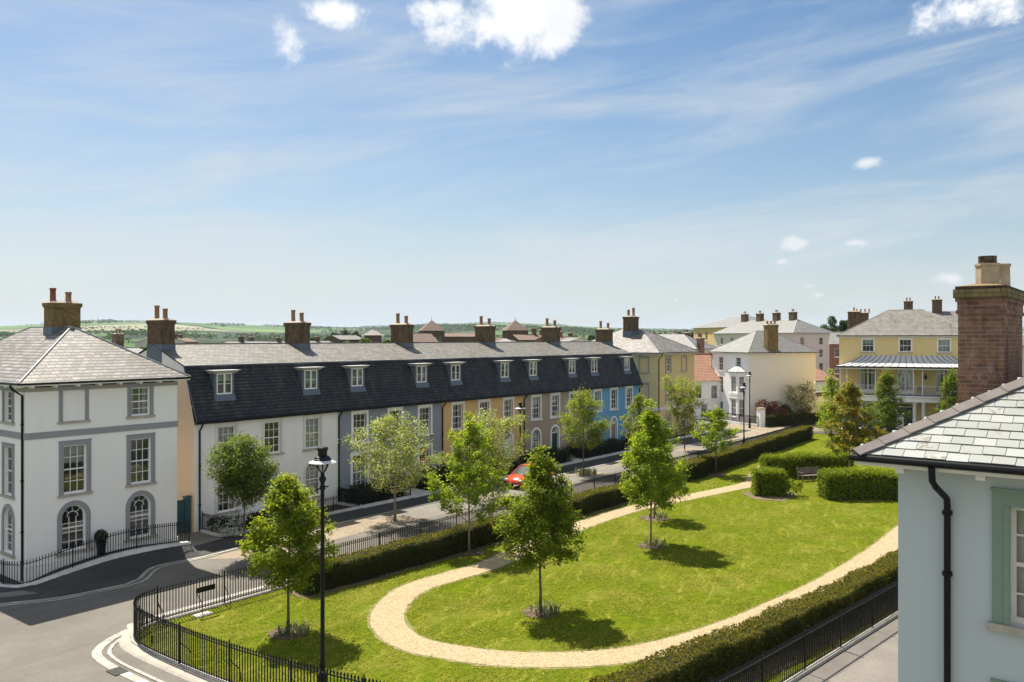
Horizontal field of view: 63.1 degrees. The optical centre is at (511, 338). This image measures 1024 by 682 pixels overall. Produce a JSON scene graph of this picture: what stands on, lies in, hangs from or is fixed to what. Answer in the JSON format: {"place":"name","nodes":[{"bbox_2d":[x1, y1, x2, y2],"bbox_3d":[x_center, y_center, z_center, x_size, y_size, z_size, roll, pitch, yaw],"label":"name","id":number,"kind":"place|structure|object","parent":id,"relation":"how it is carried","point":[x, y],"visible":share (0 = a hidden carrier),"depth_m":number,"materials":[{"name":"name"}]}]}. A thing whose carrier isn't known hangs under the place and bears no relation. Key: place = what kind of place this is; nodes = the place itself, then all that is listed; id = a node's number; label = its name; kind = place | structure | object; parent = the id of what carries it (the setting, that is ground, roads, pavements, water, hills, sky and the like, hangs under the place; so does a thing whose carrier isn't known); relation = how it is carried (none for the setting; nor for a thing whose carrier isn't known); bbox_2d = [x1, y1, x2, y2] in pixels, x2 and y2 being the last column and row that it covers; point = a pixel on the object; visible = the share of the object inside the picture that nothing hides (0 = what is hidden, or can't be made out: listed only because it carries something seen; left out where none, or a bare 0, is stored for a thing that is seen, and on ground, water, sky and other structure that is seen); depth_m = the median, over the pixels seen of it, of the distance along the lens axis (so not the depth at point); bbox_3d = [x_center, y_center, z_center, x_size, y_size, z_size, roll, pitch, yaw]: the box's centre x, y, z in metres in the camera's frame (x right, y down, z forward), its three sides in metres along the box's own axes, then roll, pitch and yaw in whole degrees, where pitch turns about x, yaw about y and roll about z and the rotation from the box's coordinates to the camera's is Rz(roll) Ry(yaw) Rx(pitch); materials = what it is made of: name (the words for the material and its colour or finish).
{"place":"outdoors","nodes":[
{"label":"outdoors","id":0,"kind":"place"},
{"bbox_2d":[0,541,201,598],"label":"pavement","id":1,"kind":"structure","parent":0,"point":[134,562],"depth_m":37.36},
{"bbox_2d":[113,636,187,681],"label":"pavement","id":2,"kind":"structure","parent":0,"point":[130,660],"depth_m":26.60,"materials":[{"name":"concrete"}]},
{"bbox_2d":[0,428,751,602],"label":"pavement","id":3,"kind":"structure","parent":0,"point":[226,543],"depth_m":43.66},
{"bbox_2d":[0,520,190,587],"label":"iron railing","id":4,"kind":"object","parent":3,"relation":"on","point":[105,557],"visible":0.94,"depth_m":37.10,"materials":[{"name":"black metal"}]},
{"bbox_2d":[0,288,192,582],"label":"town house","id":5,"kind":"structure","parent":3,"relation":"on","point":[88,430],"depth_m":38.14,"materials":[{"name":"white paint"}]},
{"bbox_2d":[0,504,14,558],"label":"window","id":6,"kind":"structure","parent":5,"relation":"in","point":[5,506],"depth_m":36.89,"materials":[{"name":"white paint"}]},
{"bbox_2d":[0,442,14,499],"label":"window","id":7,"kind":"structure","parent":5,"relation":"in","point":[9,445],"depth_m":36.79,"materials":[{"name":"white paint"}]},
{"bbox_2d":[0,386,14,424],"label":"window","id":8,"kind":"structure","parent":5,"relation":"in","point":[8,389],"depth_m":36.83,"materials":[{"name":"white paint"}]},
{"bbox_2d":[57,385,90,423],"bbox_3d":[-19.526,2.928,37.195,0.180,1.685,1.420,0,0,38],"label":"blind window","id":9,"kind":"structure","parent":5,"relation":"in","point":[73,403],"depth_m":37.23,"materials":[{"name":"paint"}]},
{"bbox_2d":[56,500,92,556],"bbox_3d":[-19.566,8.385,37.225,0.280,2.330,1.570,0,0,38],"label":"window","id":10,"kind":"structure","parent":5,"relation":"in","point":[75,502],"depth_m":37.29,"materials":[{"name":"white paint"}]},
{"bbox_2d":[57,438,92,497],"bbox_3d":[-19.567,5.767,37.289,0.360,2.485,1.520,0,0,38],"label":"window","id":11,"kind":"structure","parent":5,"relation":"in","point":[70,451],"depth_m":37.36,"materials":[{"name":"white paint"}]},
{"bbox_2d":[124,490,156,542],"bbox_3d":[-17.683,8.385,39.663,0.280,2.330,1.570,0,0,38],"label":"window","id":12,"kind":"structure","parent":5,"relation":"in","point":[142,492],"depth_m":39.70,"materials":[{"name":"white paint"}]},
{"bbox_2d":[125,432,156,487],"bbox_3d":[-17.671,5.758,39.679,0.280,2.465,1.520,0,0,38],"label":"window","id":13,"kind":"structure","parent":5,"relation":"in","point":[142,436],"depth_m":39.77,"materials":[{"name":"white paint"}]},
{"bbox_2d":[126,382,155,418],"bbox_3d":[-17.725,2.942,39.695,0.385,1.655,1.400,0,0,38],"label":"window","id":14,"kind":"structure","parent":5,"relation":"in","point":[145,386],"depth_m":39.84,"materials":[{"name":"white paint"}]},
{"bbox_2d":[177,495,191,533],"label":"alley gate","id":15,"kind":"structure","parent":3,"relation":"on","point":[183,510],"depth_m":44.76,"materials":[{"name":"teal paint"}]},
{"bbox_2d":[177,532,223,546],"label":"doorstep path","id":16,"kind":"structure","parent":3,"relation":"on","point":[198,538],"depth_m":43.54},
{"bbox_2d":[138,305,341,531],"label":"terraced house","id":17,"kind":"structure","parent":3,"relation":"on","point":[228,389],"depth_m":48.27,"materials":[{"name":"paint"}]},
{"bbox_2d":[215,421,238,462],"bbox_3d":[-15.960,5.762,46.544,0.365,2.175,1.600,0,0,38],"label":"window","id":18,"kind":"structure","parent":17,"relation":"in","point":[222,430],"depth_m":46.59,"materials":[{"name":"white paint"}]},
{"bbox_2d":[213,472,240,515],"bbox_3d":[-15.960,8.578,46.544,0.365,2.365,1.660,0,0,38],"label":"window","id":19,"kind":"structure","parent":17,"relation":"in","point":[217,510],"depth_m":46.37,"materials":[{"name":"white paint"}]},
{"bbox_2d":[261,417,284,455],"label":"window","id":20,"kind":"structure","parent":17,"relation":"in","point":[271,420],"depth_m":49.08,"materials":[{"name":"white paint"}]},
{"bbox_2d":[302,414,322,450],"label":"window","id":21,"kind":"structure","parent":17,"relation":"in","point":[310,422],"depth_m":51.41,"materials":[{"name":"white paint"}]},
{"bbox_2d":[303,459,321,498],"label":"window","id":22,"kind":"structure","parent":17,"relation":"in","point":[310,471],"depth_m":51.41,"materials":[{"name":"white paint"}]},
{"bbox_2d":[200,509,279,536],"bbox_3d":[-14.575,9.930,45.345,4.350,1.180,1.703,0,0,-25],"label":"iron railing","id":23,"kind":"object","parent":3,"relation":"on","point":[207,531],"visible":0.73,"depth_m":44.74,"materials":[{"name":"black metal"}]},
{"bbox_2d":[307,487,361,517],"bbox_3d":[-11.375,9.930,50.479,2.144,1.180,4.256,0,0,38],"label":"iron railing","id":24,"kind":"object","parent":3,"relation":"on","point":[350,504],"visible":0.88,"depth_m":50.75,"materials":[{"name":"black metal"}]},
{"bbox_2d":[341,483,411,507],"bbox_3d":[-8.726,9.930,53.776,2.306,1.180,4.400,0,0,38],"label":"iron railing","id":25,"kind":"object","parent":3,"relation":"on","point":[384,501],"visible":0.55,"depth_m":52.61,"materials":[{"name":"black metal"}]},
{"bbox_2d":[210,454,604,531],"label":"garden soil","id":26,"kind":"structure","parent":3,"relation":"on","point":[324,509],"depth_m":51.59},
{"bbox_2d":[206,510,275,536],"bbox_3d":[-14.486,9.844,45.055,3.574,1.273,2.187,0,0,-44],"label":"flowering shrub","id":27,"kind":"object","parent":26,"relation":"on","point":[222,526],"visible":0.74,"depth_m":44.44,"materials":[{"name":"green plant"}]},
{"bbox_2d":[346,475,407,504],"bbox_3d":[-8.773,9.713,53.829,2.724,1.717,4.296,0,0,38],"label":"shrub row","id":28,"kind":"object","parent":26,"relation":"on","point":[364,488],"visible":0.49,"depth_m":52.95,"materials":[{"name":"green plant"}]},
{"bbox_2d":[414,460,489,490],"bbox_3d":[-4.155,9.629,59.640,2.562,1.867,7.218,0,0,38],"label":"shrub row","id":29,"kind":"object","parent":26,"relation":"on","point":[444,470],"visible":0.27,"depth_m":57.86,"materials":[{"name":"green plant"}]},
{"bbox_2d":[566,439,606,458],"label":"shrub row","id":30,"kind":"object","parent":26,"relation":"on","point":[576,452],"visible":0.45,"depth_m":72.48,"materials":[{"name":"green plant"}]},
{"bbox_2d":[411,460,523,492],"bbox_3d":[-3.059,9.930,60.992,2.254,1.180,10.650,0,0,38],"label":"iron railing","id":31,"kind":"object","parent":3,"relation":"on","point":[447,482],"visible":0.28,"depth_m":57.53,"materials":[{"name":"black metal"}]},
{"bbox_2d":[563,439,629,460],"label":"iron railing","id":32,"kind":"object","parent":3,"relation":"on","point":[601,454],"visible":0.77,"depth_m":73.43,"materials":[{"name":"black metal"}]},
{"bbox_2d":[0,414,897,681],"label":"road","id":33,"kind":"structure","parent":0,"point":[56,641],"depth_m":31.96,"materials":[{"name":"asphalt"}]},
{"bbox_2d":[0,554,217,605],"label":"drain channel","id":34,"kind":"object","parent":33,"relation":"on","point":[149,575],"visible":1,"depth_m":34.96,"materials":[{"name":"concrete"}]},
{"bbox_2d":[118,620,216,681],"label":"kerb","id":35,"kind":"structure","parent":33,"relation":"on","point":[127,645],"depth_m":26.84,"materials":[{"name":"concrete"}]},
{"bbox_2d":[92,579,286,681],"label":"drain channel","id":36,"kind":"object","parent":33,"relation":"on","point":[99,657],"visible":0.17,"depth_m":28.21,"materials":[{"name":"concrete"}]},
{"bbox_2d":[131,585,380,681],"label":"iron railing","id":37,"kind":"object","parent":33,"relation":"on","point":[140,625],"visible":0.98,"depth_m":25.88,"materials":[{"name":"metal"}]},
{"bbox_2d":[208,519,386,558],"bbox_3d":[-10.711,10.494,43.553,2.523,0.001,10.726,0,0,34],"label":"parking bay","id":38,"kind":"object","parent":33,"relation":"on","point":[353,527],"visible":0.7,"depth_m":45.35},
{"bbox_2d":[198,431,284,555],"bbox_3d":[-13.066,7.511,40.495,4.030,5.978,3.891,0,0,-8],"label":"street tree","id":39,"kind":"object","parent":38,"relation":"on","point":[235,471],"visible":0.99,"depth_m":39.73,"materials":[{"name":"green plant"}]},
{"bbox_2d":[265,310,445,499],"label":"terraced house","id":40,"kind":"structure","parent":33,"relation":"on","point":[374,380],"depth_m":56.34,"materials":[{"name":"grey stone"}]},
{"bbox_2d":[350,410,369,444],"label":"window","id":41,"kind":"structure","parent":40,"relation":"in","point":[360,412],"depth_m":54.37,"materials":[{"name":"white paint"}]},
{"bbox_2d":[350,450,369,487],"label":"window","id":42,"kind":"structure","parent":40,"relation":"in","point":[353,475],"depth_m":54.30,"materials":[{"name":"white paint"}]},
{"bbox_2d":[417,404,433,435],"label":"window","id":43,"kind":"structure","parent":40,"relation":"in","point":[419,407],"depth_m":59.31,"materials":[{"name":"white paint"}]},
{"bbox_2d":[0,430,754,604],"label":"drain channel","id":44,"kind":"object","parent":33,"relation":"on","point":[142,575],"visible":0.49,"depth_m":38.80,"materials":[{"name":"concrete"}]},
{"bbox_2d":[358,313,526,471],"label":"terraced house","id":45,"kind":"structure","parent":33,"relation":"on","point":[471,376],"depth_m":64.10,"materials":[{"name":"stone"}]},
{"bbox_2d":[157,422,808,624],"bbox_3d":[10.215,9.800,61.173,1.031,1.440,76.775,0,0,37],"label":"iron railing","id":46,"kind":"object","parent":33,"relation":"on","point":[601,480],"visible":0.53,"depth_m":34.81,"materials":[{"name":"metal"}]},
{"bbox_2d":[453,316,590,458],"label":"terraced house","id":47,"kind":"structure","parent":33,"relation":"on","point":[549,372],"depth_m":71.34,"materials":[{"name":"stone"}]},
{"bbox_2d":[370,445,709,523],"bbox_3d":[5.720,10.492,64.825,2.800,0.001,42.400,0,0,38],"label":"parking bay","id":48,"kind":"object","parent":33,"relation":"on","point":[427,511],"visible":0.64,"depth_m":55.03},
{"bbox_2d":[369,514,420,525],"bbox_3d":[-6.797,10.486,48.211,2.100,0.001,2.400,0,0,38],"label":"tree bed","id":49,"kind":"object","parent":48,"relation":"on","point":[389,521],"visible":1,"depth_m":48.05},
{"bbox_2d":[338,409,449,520],"bbox_3d":[-6.795,7.220,47.827,6.380,6.562,5.795,0,0,38],"label":"street tree","id":50,"kind":"object","parent":49,"relation":"on","point":[406,440],"visible":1,"depth_m":47.70,"materials":[{"name":"green plant"}]},
{"bbox_2d":[479,492,514,500],"bbox_3d":[-1.295,10.486,55.334,2.100,0.001,2.400,0,0,38],"label":"tree bed","id":51,"kind":"object","parent":48,"relation":"on","point":[502,495],"visible":0.33,"depth_m":55.35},
{"bbox_2d":[460,408,532,496],"bbox_3d":[-1.056,7.472,54.990,5.316,6.057,4.973,0,0,38],"label":"street tree","id":52,"kind":"object","parent":51,"relation":"on","point":[497,451],"visible":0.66,"depth_m":54.99,"materials":[{"name":"green plant"}]},
{"bbox_2d":[504,463,554,486],"bbox_3d":[1.283,9.745,59.572,1.960,1.510,4.160,0,0,38],"label":"parked car","id":53,"kind":"object","parent":48,"relation":"on","point":[515,478],"visible":0.24,"depth_m":58.67,"materials":[{"name":"paint"}]},
{"bbox_2d":[568,472,605,476],"bbox_3d":[5.857,10.486,64.593,2.100,0.001,2.400,0,0,38],"label":"tree bed","id":54,"kind":"object","parent":48,"relation":"on","point":[592,475],"visible":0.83,"depth_m":64.30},
{"bbox_2d":[554,383,612,470],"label":"street tree","id":55,"kind":"object","parent":54,"relation":"on","point":[595,434],"visible":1,"depth_m":64.34,"materials":[{"name":"green plant"}]},
{"bbox_2d":[676,448,703,451],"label":"tree bed","id":56,"kind":"object","parent":48,"relation":"on","point":[690,449],"visible":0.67,"depth_m":78.77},
{"bbox_2d":[658,374,708,449],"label":"street tree","id":57,"kind":"object","parent":56,"relation":"on","point":[680,399],"visible":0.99,"depth_m":78.47,"materials":[{"name":"green plant"}]},
{"bbox_2d":[532,318,643,448],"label":"terraced house","id":58,"kind":"structure","parent":33,"relation":"on","point":[612,376],"depth_m":80.05,"materials":[{"name":"paint"}]},
{"bbox_2d":[591,308,700,436],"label":"town house","id":59,"kind":"structure","parent":33,"relation":"on","point":[656,358],"depth_m":89.32,"materials":[{"name":"yellow paint"}]},
{"bbox_2d":[694,353,740,418],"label":"house","id":60,"kind":"structure","parent":33,"relation":"on","point":[705,373],"depth_m":108.87,"materials":[{"name":"white paint"}]},
{"bbox_2d":[708,321,820,422],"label":"town house","id":61,"kind":"structure","parent":33,"relation":"on","point":[771,360],"depth_m":104.79,"materials":[{"name":"paint"}]},
{"bbox_2d":[707,579,897,681],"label":"iron railing","id":62,"kind":"object","parent":33,"relation":"on","point":[844,644],"visible":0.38,"depth_m":27.11,"materials":[{"name":"metal"}]},
{"bbox_2d":[865,366,916,431],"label":"hornbeam","id":63,"kind":"object","parent":33,"relation":"on","point":[891,415],"visible":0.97,"depth_m":86.67,"materials":[{"name":"green plant"}]},
{"bbox_2d":[835,309,957,428],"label":"town house","id":64,"kind":"structure","parent":33,"relation":"on","point":[912,349],"depth_m":95.36,"materials":[{"name":"yellow paint"}]},
{"bbox_2d":[928,366,957,414],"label":"hornbeam","id":65,"kind":"object","parent":33,"relation":"on","point":[950,400],"visible":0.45,"depth_m":89.31,"materials":[{"name":"green plant"}]},
{"bbox_2d":[0,322,1023,406],"bbox_3d":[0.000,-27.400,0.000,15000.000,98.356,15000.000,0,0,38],"label":"ground","id":66,"kind":"structure","parent":0,"point":[220,331],"depth_m":2394.28,"materials":[{"name":"plant"}]},
{"bbox_2d":[418,317,445,341],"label":"tower","id":67,"kind":"structure","parent":66,"relation":"on","point":[433,328],"depth_m":255.16,"materials":[{"name":"brown brick"}]},
{"bbox_2d":[435,333,474,341],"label":"house","id":68,"kind":"structure","parent":66,"relation":"on","point":[459,337],"depth_m":262.46,"materials":[{"name":"brown brick"}]},
{"bbox_2d":[0,319,1023,342],"bbox_3d":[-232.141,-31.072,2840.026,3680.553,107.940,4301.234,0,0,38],"label":"hedgerows","id":69,"kind":"object","parent":66,"relation":"on","point":[574,329],"visible":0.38,"depth_m":1987.35,"materials":[{"name":"plant"}]},
{"bbox_2d":[501,320,528,339],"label":"tower","id":70,"kind":"structure","parent":66,"relation":"on","point":[513,327],"depth_m":249.33,"materials":[{"name":"brown brick"}]},
{"bbox_2d":[692,316,764,345],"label":"house","id":71,"kind":"structure","parent":66,"relation":"on","point":[706,331],"depth_m":225.27,"materials":[{"name":"white paint"}]},
{"bbox_2d":[0,0,1023,328],"label":"sky","id":72,"kind":"structure","parent":0,"point":[686,164],"materials":[{"name":"blue"}]},
{"bbox_2d":[142,433,897,681],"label":"lawn","id":73,"kind":"structure","parent":0,"point":[421,672],"depth_m":34.18,"materials":[{"name":"plant"}]},
{"bbox_2d":[267,625,304,639],"bbox_3d":[-7.907,10.406,29.535,1.426,0.059,1.425,0,0,38],"label":"mulch ring","id":74,"kind":"object","parent":73,"relation":"on","point":[275,634],"visible":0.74,"depth_m":29.31,"materials":[{"name":"brown soil"}]},
{"bbox_2d":[236,472,340,632],"bbox_3d":[-7.946,7.581,29.685,3.461,5.739,3.308,0,0,-36],"label":"young maple","id":75,"kind":"object","parent":74,"relation":"on","point":[286,492],"visible":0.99,"depth_m":29.21,"materials":[{"name":"green plant"}]},
{"bbox_2d":[276,619,309,637],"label":"bulb leaves","id":76,"kind":"object","parent":74,"relation":"on","point":[303,627],"visible":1,"depth_m":29.46,"materials":[{"name":"green plant"}]},
{"bbox_2d":[309,446,335,681],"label":"street lamp","id":77,"kind":"object","parent":73,"relation":"on","point":[322,457],"visible":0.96,"depth_m":23.43,"materials":[{"name":"black metal"}]},
{"bbox_2d":[456,548,484,554],"bbox_3d":[-2.084,10.408,40.761,1.544,0.057,1.496,0,0,3],"label":"mulch ring","id":78,"kind":"object","parent":73,"relation":"on","point":[475,552],"visible":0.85,"depth_m":40.64,"materials":[{"name":"brown soil"}]},
{"bbox_2d":[424,411,512,551],"bbox_3d":[-1.955,6.937,40.611,4.153,7.028,4.128,0,0,38],"label":"young maple","id":79,"kind":"object","parent":78,"relation":"on","point":[469,470],"visible":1,"depth_m":40.47,"materials":[{"name":"green plant"}]},
{"bbox_2d":[286,485,683,598],"bbox_3d":[1.483,10.436,46.744,1.800,0.001,33.000,0,0,38],"label":"mulch bed","id":80,"kind":"object","parent":73,"relation":"on","point":[357,583],"visible":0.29,"depth_m":37.04,"materials":[{"name":"brown soil"}]},
{"bbox_2d":[299,468,680,595],"bbox_3d":[1.583,9.833,46.602,1.734,1.328,32.518,0,0,38],"label":"clipped hedge","id":81,"kind":"object","parent":73,"relation":"on","point":[389,558],"visible":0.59,"depth_m":38.71,"materials":[{"name":"green plant"}]},
{"bbox_2d":[522,606,559,617],"bbox_3d":[1.101,10.405,31.762,1.392,0.053,1.462,0,0,38],"label":"mulch ring","id":82,"kind":"object","parent":73,"relation":"on","point":[528,612],"visible":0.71,"depth_m":31.57,"materials":[{"name":"brown soil"}]},
{"bbox_2d":[490,443,586,612],"bbox_3d":[1.114,7.169,31.816,3.760,6.562,3.891,0,0,38],"label":"young maple","id":83,"kind":"object","parent":82,"relation":"on","point":[539,483],"visible":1,"depth_m":31.21,"materials":[{"name":"green plant"}]},
{"bbox_2d":[367,465,897,668],"bbox_3d":[16.201,10.444,50.627,16.409,0.001,60.407,0,0,38],"label":"path edge","id":84,"kind":"object","parent":73,"relation":"on","point":[408,624],"visible":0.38,"depth_m":30.78,"materials":[{"name":"beige stone"}]},
{"bbox_2d":[638,542,663,548],"bbox_3d":[7.016,10.405,42.005,1.410,0.055,1.417,0,0,38],"label":"mulch ring","id":85,"kind":"object","parent":73,"relation":"on","point":[643,544],"visible":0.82,"depth_m":41.77,"materials":[{"name":"brown soil"}]},
{"bbox_2d":[618,398,692,545],"bbox_3d":[7.124,6.725,42.006,4.025,7.452,4.110,0,0,38],"label":"young maple","id":86,"kind":"object","parent":85,"relation":"on","point":[661,492],"visible":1,"depth_m":41.53,"materials":[{"name":"green plant"}]},
{"bbox_2d":[710,472,725,475],"bbox_3d":[15.655,10.406,64.014,1.659,0.055,1.682,0,0,38],"label":"mulch ring","id":87,"kind":"object","parent":73,"relation":"on","point":[718,474],"visible":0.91,"depth_m":63.79,"materials":[{"name":"brown soil"}]},
{"bbox_2d":[690,404,740,473],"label":"young maple","id":88,"kind":"object","parent":87,"relation":"on","point":[716,425],"visible":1,"depth_m":63.77,"materials":[{"name":"green plant"}]},
{"bbox_2d":[588,549,897,681],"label":"clipped hedge","id":89,"kind":"object","parent":73,"relation":"on","point":[705,657],"visible":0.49,"depth_m":26.84,"materials":[{"name":"green plant"}]},
{"bbox_2d":[677,425,813,481],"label":"clipped hedge","id":90,"kind":"object","parent":73,"relation":"on","point":[703,465],"visible":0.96,"depth_m":70.30,"materials":[{"name":"green plant"}]},
{"bbox_2d":[742,492,796,500],"bbox_3d":[17.112,10.434,55.744,3.347,0.001,4.160,0,0,38],"label":"mulch bed","id":91,"kind":"object","parent":73,"relation":"on","point":[750,494],"visible":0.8,"depth_m":54.73,"materials":[{"name":"brown soil"}]},
{"bbox_2d":[749,464,788,496],"bbox_3d":[17.161,9.477,55.800,2.461,2.086,2.013,0,0,7],"label":"beech hedge","id":92,"kind":"object","parent":91,"relation":"on","point":[766,481],"visible":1,"depth_m":55.11,"materials":[{"name":"green plant"}]},
{"bbox_2d":[758,451,856,477],"bbox_3d":[22.431,9.526,63.319,7.764,1.993,2.023,0,0,-12],"label":"beech hedge","id":93,"kind":"object","parent":73,"relation":"on","point":[789,462],"visible":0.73,"depth_m":62.77,"materials":[{"name":"green plant"}]},
{"bbox_2d":[810,367,846,439],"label":"hornbeam","id":94,"kind":"object","parent":73,"relation":"on","point":[831,383],"visible":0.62,"depth_m":84.19,"materials":[{"name":"green plant"}]},
{"bbox_2d":[822,376,888,466],"bbox_3d":[24.882,6.580,61.126,4.590,7.743,4.256,0,0,-2],"label":"copper maple","id":95,"kind":"object","parent":73,"relation":"on","point":[858,435],"visible":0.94,"depth_m":60.69,"materials":[{"name":"green plant"}]},
{"bbox_2d":[815,465,897,500],"bbox_3d":[23.609,9.443,54.648,7.191,2.143,2.410,0,0,2],"label":"beech hedge","id":96,"kind":"object","parent":73,"relation":"on","point":[849,483],"visible":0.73,"depth_m":53.92,"materials":[{"name":"green plant"}]},
{"bbox_2d":[370,453,897,666],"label":"gravel path","id":97,"kind":"structure","parent":0,"point":[387,623],"depth_m":30.55,"materials":[{"name":"gravel"}]},
{"bbox_2d":[619,393,655,456],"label":"street tree","id":98,"kind":"object","parent":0,"point":[638,411],"visible":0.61,"depth_m":70.51,"materials":[{"name":"green plant"}]},
{"bbox_2d":[657,334,716,352],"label":"house","id":99,"kind":"structure","parent":0,"point":[700,344],"depth_m":131.45,"materials":[{"name":"grey stone"}]},
{"bbox_2d":[693,423,834,444],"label":"pavement","id":100,"kind":"structure","parent":0,"point":[760,430],"depth_m":96.02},
{"bbox_2d":[765,412,833,426],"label":"clipped hedge","id":101,"kind":"object","parent":100,"relation":"on","point":[811,418],"visible":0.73,"depth_m":99.96,"materials":[{"name":"green plant"}]},
{"bbox_2d":[783,378,818,413],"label":"blossom tree","id":102,"kind":"object","parent":100,"relation":"on","point":[801,406],"visible":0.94,"depth_m":103.20,"materials":[{"name":"beige plant"}]},
{"bbox_2d":[712,309,831,372],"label":"house","id":103,"kind":"structure","parent":0,"point":[793,327],"depth_m":174.31,"materials":[{"name":"white paint"}]},
{"bbox_2d":[828,332,841,389],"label":"house","id":104,"kind":"structure","parent":0,"point":[833,343],"depth_m":149.83,"materials":[{"name":"red brick"}]},
{"bbox_2d":[797,618,897,681],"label":"pavement","id":105,"kind":"structure","parent":0,"point":[873,657],"depth_m":26.90,"materials":[{"name":"concrete"}]},
{"bbox_2d":[903,296,957,324],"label":"house","id":106,"kind":"structure","parent":0,"point":[951,316],"depth_m":150.81,"materials":[{"name":"stone"}]},
{"bbox_2d":[848,255,1023,681],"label":"house","id":107,"kind":"structure","parent":0,"point":[959,467],"depth_m":12.53,"materials":[{"name":"blue"}]},
{"bbox_2d":[987,487,1023,636],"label":"window","id":108,"kind":"structure","parent":107,"relation":"in","point":[1003,499],"depth_m":12.07,"materials":[{"name":"green glass"}]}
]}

